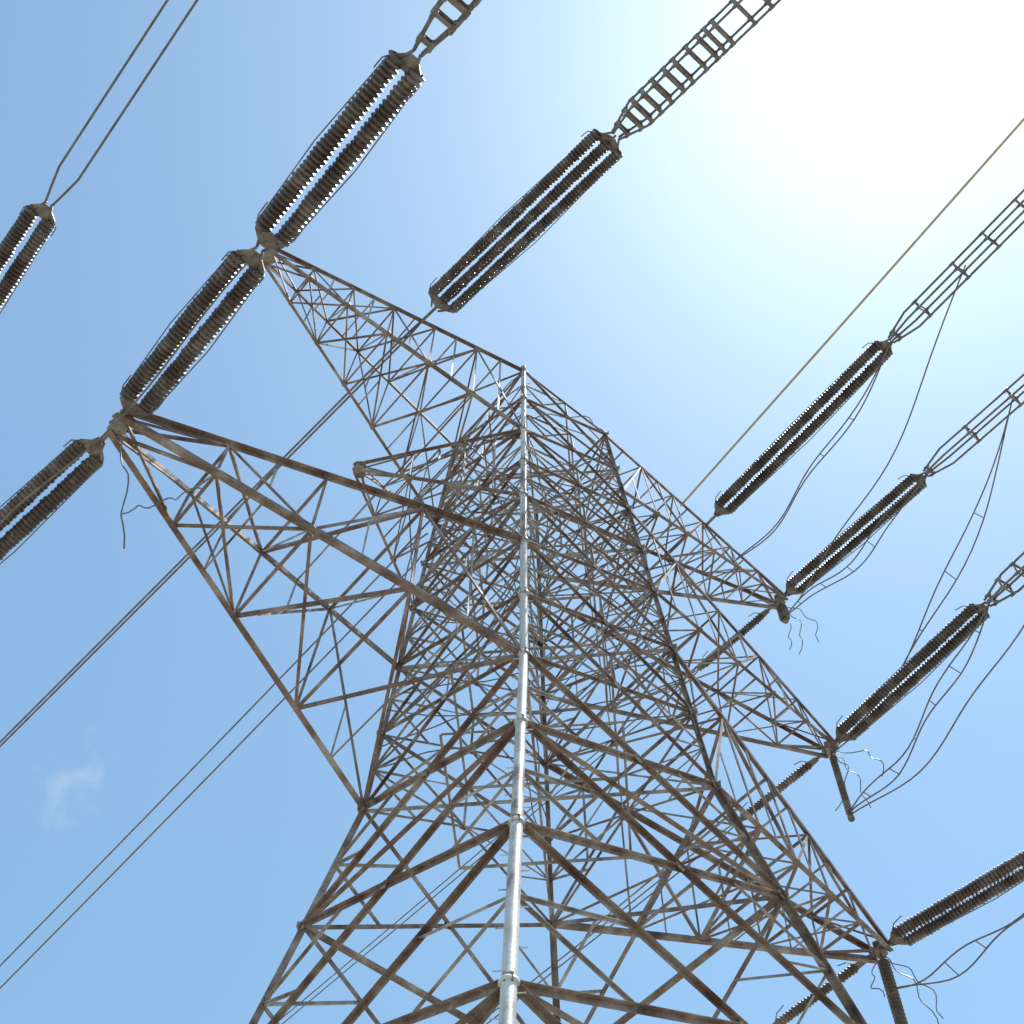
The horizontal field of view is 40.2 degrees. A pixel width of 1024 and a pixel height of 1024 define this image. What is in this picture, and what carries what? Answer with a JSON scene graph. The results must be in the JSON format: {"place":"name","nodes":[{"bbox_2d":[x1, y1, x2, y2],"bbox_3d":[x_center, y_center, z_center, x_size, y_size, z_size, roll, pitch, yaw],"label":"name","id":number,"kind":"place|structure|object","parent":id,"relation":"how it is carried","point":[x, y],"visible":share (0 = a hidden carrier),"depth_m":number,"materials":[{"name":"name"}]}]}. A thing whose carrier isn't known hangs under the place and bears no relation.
{"place":"outdoors","nodes":[
{"label":"outdoors","id":0,"kind":"place"},
{"bbox_2d":[0,0,1023,1023],"label":"sky","id":1,"kind":"structure","parent":0,"point":[731,235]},
{"label":"ground","id":2,"kind":"structure","parent":0,"visible":0},
{"bbox_2d":[107,249,893,1023],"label":"transmission tower","id":3,"kind":"structure","parent":2,"relation":"on","point":[507,989],"depth_m":29.23,"materials":[{"name":"metal"}]},
{"bbox_2d":[0,201,55,313],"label":"insulator string","id":4,"kind":"object","parent":3,"relation":"attached to","point":[28,253],"visible":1,"depth_m":29.81,"materials":[{"name":"ceramic"}]},
{"bbox_2d":[45,0,198,205],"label":"power line","id":5,"kind":"object","parent":4,"relation":"attached to","point":[127,104],"visible":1,"depth_m":28.24,"materials":[{"name":"metal"}]},
{"bbox_2d":[0,429,112,563],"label":"insulator string","id":6,"kind":"object","parent":3,"relation":"attached to","point":[72,482],"visible":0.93,"depth_m":27.13,"materials":[{"name":"ceramic"}]},
{"bbox_2d":[118,430,128,548],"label":"loose wire","id":7,"kind":"object","parent":3,"relation":"attached to","point":[126,490],"visible":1,"depth_m":24.43,"materials":[{"name":"metal"}]},
{"bbox_2d":[122,487,201,513],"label":"loose wire","id":8,"kind":"object","parent":3,"relation":"attached to","point":[179,496],"visible":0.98,"depth_m":24.54,"materials":[{"name":"metal"}]},
{"bbox_2d":[0,532,428,988],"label":"power line","id":9,"kind":"object","parent":3,"relation":"attached to","point":[207,753],"visible":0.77,"depth_m":39.77,"materials":[{"name":"metal"}]},
{"bbox_2d":[120,49,424,417],"bbox_3d":[-4.522,-4.558,24.726,0.861,0.913,9.264,36,-66,-19],"label":"insulator string","id":10,"kind":"object","parent":3,"relation":"attached to","point":[402,93],"visible":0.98,"depth_m":24.28,"materials":[{"name":"ceramic"}]},
{"bbox_2d":[412,0,481,57],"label":"power line","id":11,"kind":"object","parent":10,"relation":"attached to","point":[464,9],"visible":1,"depth_m":22.38,"materials":[{"name":"metal"}]},
{"bbox_2d":[392,573,519,692],"bbox_3d":[-1.147,2.719,30.335,0.281,0.462,4.507,35,-66,-19],"label":"loose wire","id":12,"kind":"object","parent":3,"relation":"attached to","point":[471,631],"visible":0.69,"depth_m":30.25,"materials":[{"name":"metal"}]},
{"bbox_2d":[423,575,510,653],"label":"loose wire","id":13,"kind":"object","parent":3,"relation":"attached to","point":[463,610],"visible":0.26,"depth_m":35.72,"materials":[{"name":"metal"}]},
{"bbox_2d":[417,588,519,701],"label":"loose wire","id":14,"kind":"object","parent":3,"relation":"attached to","point":[469,653],"visible":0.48,"depth_m":29.68,"materials":[{"name":"metal"}]},
{"bbox_2d":[428,488,519,544],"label":"loose wire","id":15,"kind":"object","parent":3,"relation":"attached to","point":[489,524],"visible":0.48,"depth_m":34.75,"materials":[{"name":"metal"}]},
{"bbox_2d":[415,608,532,640],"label":"loose wire","id":16,"kind":"object","parent":3,"relation":"attached to","point":[448,622],"visible":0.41,"depth_m":35.00,"materials":[{"name":"metal"}]},
{"bbox_2d":[430,499,519,546],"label":"loose wire","id":17,"kind":"object","parent":3,"relation":"attached to","point":[477,504],"visible":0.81,"depth_m":33.87,"materials":[{"name":"metal"}]},
{"bbox_2d":[445,467,520,509],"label":"loose wire","id":18,"kind":"object","parent":3,"relation":"attached to","point":[482,477],"visible":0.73,"depth_m":35.68,"materials":[{"name":"metal"}]},
{"bbox_2d":[446,400,519,489],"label":"loose wire","id":19,"kind":"object","parent":3,"relation":"attached to","point":[482,435],"visible":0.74,"depth_m":38.79,"materials":[{"name":"metal"}]},
{"bbox_2d":[453,375,520,463],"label":"loose wire","id":20,"kind":"object","parent":3,"relation":"attached to","point":[488,408],"visible":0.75,"depth_m":40.30,"materials":[{"name":"metal"}]},
{"bbox_2d":[438,507,538,656],"bbox_3d":[-0.490,1.736,37.526,3.827,3.583,0.498,39,-67,-20],"label":"loose wire","id":21,"kind":"object","parent":3,"relation":"attached to","point":[501,576],"visible":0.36,"depth_m":37.54,"materials":[{"name":"metal"}]},
{"bbox_2d":[450,492,533,541],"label":"loose wire","id":22,"kind":"object","parent":3,"relation":"attached to","point":[499,512],"visible":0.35,"depth_m":40.14,"materials":[{"name":"metal"}]},
{"bbox_2d":[450,521,538,630],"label":"loose wire","id":23,"kind":"object","parent":3,"relation":"attached to","point":[500,575],"visible":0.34,"depth_m":38.05,"materials":[{"name":"metal"}]},
{"bbox_2d":[418,129,622,324],"bbox_3d":[-0.036,-7.366,37.404,1.175,2.266,7.980,37,-67,-19],"label":"insulator string","id":24,"kind":"object","parent":3,"relation":"attached to","point":[519,209],"visible":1,"depth_m":36.93,"materials":[{"name":"ceramic"}]},
{"bbox_2d":[0,323,419,746],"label":"power line","id":25,"kind":"object","parent":24,"relation":"attached to","point":[414,328],"visible":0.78,"depth_m":42.63,"materials":[{"name":"metal"}]},
{"bbox_2d":[612,0,780,140],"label":"power line","id":26,"kind":"object","parent":24,"relation":"attached to","point":[651,101],"visible":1,"depth_m":33.55,"materials":[{"name":"metal"}]},
{"bbox_2d":[514,551,533,654],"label":"loose wire","id":27,"kind":"object","parent":3,"relation":"attached to","point":[514,580],"visible":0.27,"depth_m":32.90,"materials":[{"name":"metal"}]},
{"bbox_2d":[378,657,672,748],"bbox_3d":[0.379,3.992,30.583,6.506,2.562,0.396,-4,-60,2],"label":"loose wire","id":28,"kind":"object","parent":3,"relation":"attached to","point":[513,694],"visible":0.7,"depth_m":30.33,"materials":[{"name":"metal"}]},
{"bbox_2d":[514,739,548,841],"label":"loose wire","id":29,"kind":"object","parent":3,"relation":"attached to","point":[531,803],"visible":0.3,"depth_m":30.21,"materials":[{"name":"metal"}]},
{"bbox_2d":[456,457,609,469],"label":"loose wire","id":30,"kind":"object","parent":3,"relation":"attached to","point":[537,468],"visible":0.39,"depth_m":40.68,"materials":[{"name":"metal"}]},
{"bbox_2d":[386,681,680,716],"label":"loose wire","id":31,"kind":"object","parent":3,"relation":"attached to","point":[539,713],"visible":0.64,"depth_m":30.97,"materials":[{"name":"metal"}]},
{"bbox_2d":[398,629,668,693],"bbox_3d":[0.487,3.558,32.118,6.404,1.651,0.357,-5,-60,3],"label":"loose wire","id":32,"kind":"object","parent":3,"relation":"attached to","point":[543,665],"visible":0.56,"depth_m":32.24,"materials":[{"name":"metal"}]},
{"bbox_2d":[527,533,539,602],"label":"loose wire","id":33,"kind":"object","parent":3,"relation":"attached to","point":[530,564],"visible":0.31,"depth_m":37.12,"materials":[{"name":"metal"}]},
{"bbox_2d":[527,560,540,656],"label":"loose wire","id":34,"kind":"object","parent":3,"relation":"attached to","point":[534,613],"visible":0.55,"depth_m":34.74,"materials":[{"name":"metal"}]},
{"bbox_2d":[379,715,693,768],"bbox_3d":[0.507,4.758,29.515,6.831,1.007,0.282,-5,-60,3],"label":"loose wire","id":35,"kind":"object","parent":3,"relation":"attached to","point":[557,729],"visible":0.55,"depth_m":29.60,"materials":[{"name":"metal"}]},
{"bbox_2d":[526,433,548,603],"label":"loose wire","id":36,"kind":"object","parent":3,"relation":"attached to","point":[547,514],"visible":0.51,"depth_m":37.55,"materials":[{"name":"metal"}]},
{"bbox_2d":[527,631,549,826],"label":"loose wire","id":37,"kind":"object","parent":3,"relation":"attached to","point":[537,740],"visible":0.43,"depth_m":30.83,"materials":[{"name":"metal"}]},
{"bbox_2d":[527,508,550,664],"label":"loose wire","id":38,"kind":"object","parent":3,"relation":"attached to","point":[545,580],"visible":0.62,"depth_m":34.33,"materials":[{"name":"metal"}]},
{"bbox_2d":[434,541,643,558],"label":"loose wire","id":39,"kind":"object","parent":3,"relation":"attached to","point":[559,556],"visible":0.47,"depth_m":36.33,"materials":[{"name":"metal"}]},
{"bbox_2d":[455,462,622,493],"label":"loose wire","id":40,"kind":"object","parent":3,"relation":"attached to","point":[548,490],"visible":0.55,"depth_m":39.60,"materials":[{"name":"metal"}]},
{"bbox_2d":[527,435,550,566],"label":"loose wire","id":41,"kind":"object","parent":3,"relation":"attached to","point":[544,500],"visible":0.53,"depth_m":38.32,"materials":[{"name":"metal"}]},
{"bbox_2d":[526,414,608,438],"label":"loose wire","id":42,"kind":"object","parent":3,"relation":"attached to","point":[570,417],"visible":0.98,"depth_m":38.61,"materials":[{"name":"metal"}]},
{"bbox_2d":[527,484,624,505],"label":"loose wire","id":43,"kind":"object","parent":3,"relation":"attached to","point":[572,498],"visible":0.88,"depth_m":35.49,"materials":[{"name":"metal"}]},
{"bbox_2d":[526,407,626,501],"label":"loose wire","id":44,"kind":"object","parent":3,"relation":"attached to","point":[591,439],"visible":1,"depth_m":37.85,"materials":[{"name":"metal"}]},
{"bbox_2d":[540,512,625,590],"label":"loose wire","id":45,"kind":"object","parent":3,"relation":"attached to","point":[578,543],"visible":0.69,"depth_m":38.27,"materials":[{"name":"metal"}]},
{"bbox_2d":[527,470,645,569],"bbox_3d":[1.962,0.023,34.347,4.022,0.568,0.530,36,-66,-19],"label":"loose wire","id":46,"kind":"object","parent":3,"relation":"attached to","point":[596,509],"visible":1,"depth_m":34.28,"materials":[{"name":"metal"}]},
{"bbox_2d":[547,602,644,758],"bbox_3d":[2.163,3.916,34.074,0.160,2.600,4.186,34,-66,-18],"label":"loose wire","id":47,"kind":"object","parent":3,"relation":"attached to","point":[606,665],"visible":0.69,"depth_m":34.17,"materials":[{"name":"metal"}]},
{"bbox_2d":[545,596,652,704],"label":"loose wire","id":48,"kind":"object","parent":3,"relation":"attached to","point":[594,650],"visible":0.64,"depth_m":34.58,"materials":[{"name":"metal"}]},
{"bbox_2d":[541,604,656,663],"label":"loose wire","id":49,"kind":"object","parent":3,"relation":"attached to","point":[593,621],"visible":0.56,"depth_m":34.66,"materials":[{"name":"metal"}]},
{"bbox_2d":[543,632,667,716],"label":"loose wire","id":50,"kind":"object","parent":3,"relation":"attached to","point":[603,675],"visible":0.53,"depth_m":33.77,"materials":[{"name":"metal"}]},
{"bbox_2d":[527,536,698,737],"bbox_3d":[2.300,2.434,29.880,4.616,3.513,0.633,35,-66,-18],"label":"loose wire","id":51,"kind":"object","parent":3,"relation":"attached to","point":[634,623],"visible":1,"depth_m":29.80,"materials":[{"name":"metal"}]},
{"bbox_2d":[696,602,775,671],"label":"insulator string","id":52,"kind":"object","parent":3,"relation":"attached to","point":[749,626],"visible":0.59,"depth_m":44.86,"materials":[{"name":"ceramic"}]},
{"bbox_2d":[282,670,697,1023],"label":"power line","id":53,"kind":"object","parent":52,"relation":"attached to","point":[451,876],"visible":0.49,"depth_m":49.57,"materials":[{"name":"metal"}]},
{"bbox_2d":[739,750,825,821],"bbox_3d":[7.633,7.742,39.561,0.387,0.468,3.655,39,-67,-20],"label":"insulator string","id":54,"kind":"object","parent":3,"relation":"attached to","point":[784,784],"visible":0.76,"depth_m":39.41,"materials":[{"name":"ceramic"}]},
{"bbox_2d":[486,825,733,1023],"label":"power line","id":55,"kind":"object","parent":54,"relation":"attached to","point":[730,829],"visible":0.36,"depth_m":41.43,"materials":[{"name":"metal"}]},
{"bbox_2d":[776,603,789,623],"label":"jumper insulator","id":56,"kind":"object","parent":3,"relation":"attached to","point":[782,609],"visible":1,"depth_m":43.68,"materials":[{"name":"brown ceramic"}]},
{"bbox_2d":[784,265,965,616],"bbox_3d":[10.252,-1.414,39.971,0.265,1.798,12.350,15,-61,-8],"label":"jumper cable","id":57,"kind":"object","parent":56,"relation":"attached to","point":[896,446],"visible":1,"depth_m":38.73,"materials":[{"name":"metal"}]},
{"bbox_2d":[786,606,802,653],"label":"loose wire","id":58,"kind":"object","parent":3,"relation":"attached to","point":[799,632],"visible":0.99,"depth_m":43.03,"materials":[{"name":"metal"}]},
{"bbox_2d":[701,338,892,529],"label":"insulator string","id":59,"kind":"object","parent":3,"relation":"attached to","point":[804,417],"visible":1,"depth_m":40.50,"materials":[{"name":"ceramic"}]},
{"bbox_2d":[734,340,891,560],"bbox_3d":[8.636,-1.452,40.841,0.381,1.852,8.761,21,-62,-12],"label":"jumper cable","id":60,"kind":"object","parent":59,"relation":"attached to","point":[798,488],"visible":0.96,"depth_m":39.80,"materials":[{"name":"metal"}]},
{"bbox_2d":[888,189,1023,342],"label":"power line","id":61,"kind":"object","parent":59,"relation":"attached to","point":[926,309],"visible":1,"depth_m":37.03,"materials":[{"name":"metal"}]},
{"bbox_2d":[787,607,818,642],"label":"loose wire","id":62,"kind":"object","parent":3,"relation":"attached to","point":[809,619],"visible":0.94,"depth_m":43.87,"materials":[{"name":"metal"}]},
{"bbox_2d":[773,947,879,1023],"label":"insulator string","id":63,"kind":"object","parent":3,"relation":"attached to","point":[794,1011],"visible":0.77,"depth_m":34.40,"materials":[{"name":"ceramic"}]},
{"bbox_2d":[833,752,848,810],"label":"loose wire","id":64,"kind":"object","parent":3,"relation":"attached to","point":[845,777],"visible":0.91,"depth_m":38.09,"materials":[{"name":"metal"}]},
{"bbox_2d":[829,751,854,821],"bbox_3d":[8.856,7.339,37.689,0.200,2.720,0.195,0,-60,0],"label":"jumper insulator","id":65,"kind":"object","parent":3,"relation":"attached to","point":[841,785],"visible":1,"depth_m":37.53,"materials":[{"name":"brown ceramic"}]},
{"bbox_2d":[830,754,870,807],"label":"loose wire","id":66,"kind":"object","parent":3,"relation":"attached to","point":[856,774],"visible":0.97,"depth_m":37.46,"materials":[{"name":"metal"}]},
{"bbox_2d":[680,118,1023,505],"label":"shield wire","id":67,"kind":"object","parent":3,"relation":"attached to","point":[864,298],"visible":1,"depth_m":39.13,"materials":[{"name":"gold steel"}]},
{"bbox_2d":[783,472,927,596],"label":"insulator string","id":68,"kind":"object","parent":3,"relation":"attached to","point":[844,536],"visible":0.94,"depth_m":42.77,"materials":[{"name":"ceramic"}]},
{"bbox_2d":[785,472,928,616],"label":"jumper cable","id":69,"kind":"object","parent":68,"relation":"attached to","point":[923,477],"visible":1,"depth_m":42.03,"materials":[{"name":"metal"}]},
{"bbox_2d":[923,373,1023,476],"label":"power line","id":70,"kind":"object","parent":68,"relation":"attached to","point":[930,469],"visible":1,"depth_m":40.45,"materials":[{"name":"metal"}]},
{"bbox_2d":[833,750,883,776],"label":"loose wire","id":71,"kind":"object","parent":3,"relation":"attached to","point":[868,753],"visible":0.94,"depth_m":37.75,"materials":[{"name":"metal"}]},
{"bbox_2d":[870,956,884,996],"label":"loose wire","id":72,"kind":"object","parent":3,"relation":"attached to","point":[874,978],"visible":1,"depth_m":32.88,"materials":[{"name":"metal"}]},
{"bbox_2d":[877,954,907,1023],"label":"jumper insulator","id":73,"kind":"object","parent":3,"relation":"hanging from","point":[893,995],"visible":1,"depth_m":32.62,"materials":[{"name":"brown ceramic"}]},
{"bbox_2d":[830,602,989,745],"bbox_3d":[10.508,4.482,37.444,0.815,0.818,6.265,29,-64,-16],"label":"insulator string","id":74,"kind":"object","parent":3,"relation":"attached to","point":[932,662],"visible":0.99,"depth_m":37.20,"materials":[{"name":"ceramic"}]},
{"bbox_2d":[983,552,1023,606],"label":"power line","id":75,"kind":"object","parent":74,"relation":"attached to","point":[1004,586],"visible":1,"depth_m":35.53,"materials":[{"name":"metal"}]},
{"bbox_2d":[850,602,989,810],"bbox_3d":[10.540,5.081,36.267,0.498,2.096,6.312,27,-64,-15],"label":"jumper cable","id":76,"kind":"object","parent":75,"relation":"attached to","point":[940,699],"visible":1,"depth_m":35.80,"materials":[{"name":"metal"}]},
{"bbox_2d":[851,625,1023,813],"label":"jumper cable","id":77,"kind":"object","parent":75,"relation":"attached to","point":[961,711],"visible":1,"depth_m":34.70,"materials":[{"name":"metal"}]},
{"bbox_2d":[884,956,938,1023],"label":"loose wire","id":78,"kind":"object","parent":3,"relation":"attached to","point":[916,986],"visible":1,"depth_m":32.22,"materials":[{"name":"metal"}]},
{"bbox_2d":[879,955,943,1018],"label":"loose wire","id":79,"kind":"object","parent":3,"relation":"attached to","point":[920,983],"visible":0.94,"depth_m":33.16,"materials":[{"name":"metal"}]},
{"bbox_2d":[831,399,1012,752],"bbox_3d":[11.515,1.708,39.286,0.524,5.893,9.738,31,-65,-17],"label":"jumper cable","id":80,"kind":"object","parent":3,"relation":"attached to","point":[944,571],"visible":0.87,"depth_m":38.28,"materials":[{"name":"metal"}]},
{"bbox_2d":[880,851,1023,947],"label":"insulator string","id":81,"kind":"object","parent":3,"relation":"attached to","point":[925,916],"visible":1,"depth_m":32.67,"materials":[{"name":"ceramic"}]},
{"bbox_2d":[895,913,1023,988],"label":"jumper cable","id":82,"kind":"object","parent":3,"relation":"attached to","point":[1006,927],"visible":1,"depth_m":31.61,"materials":[{"name":"grey metal"}]}
]}

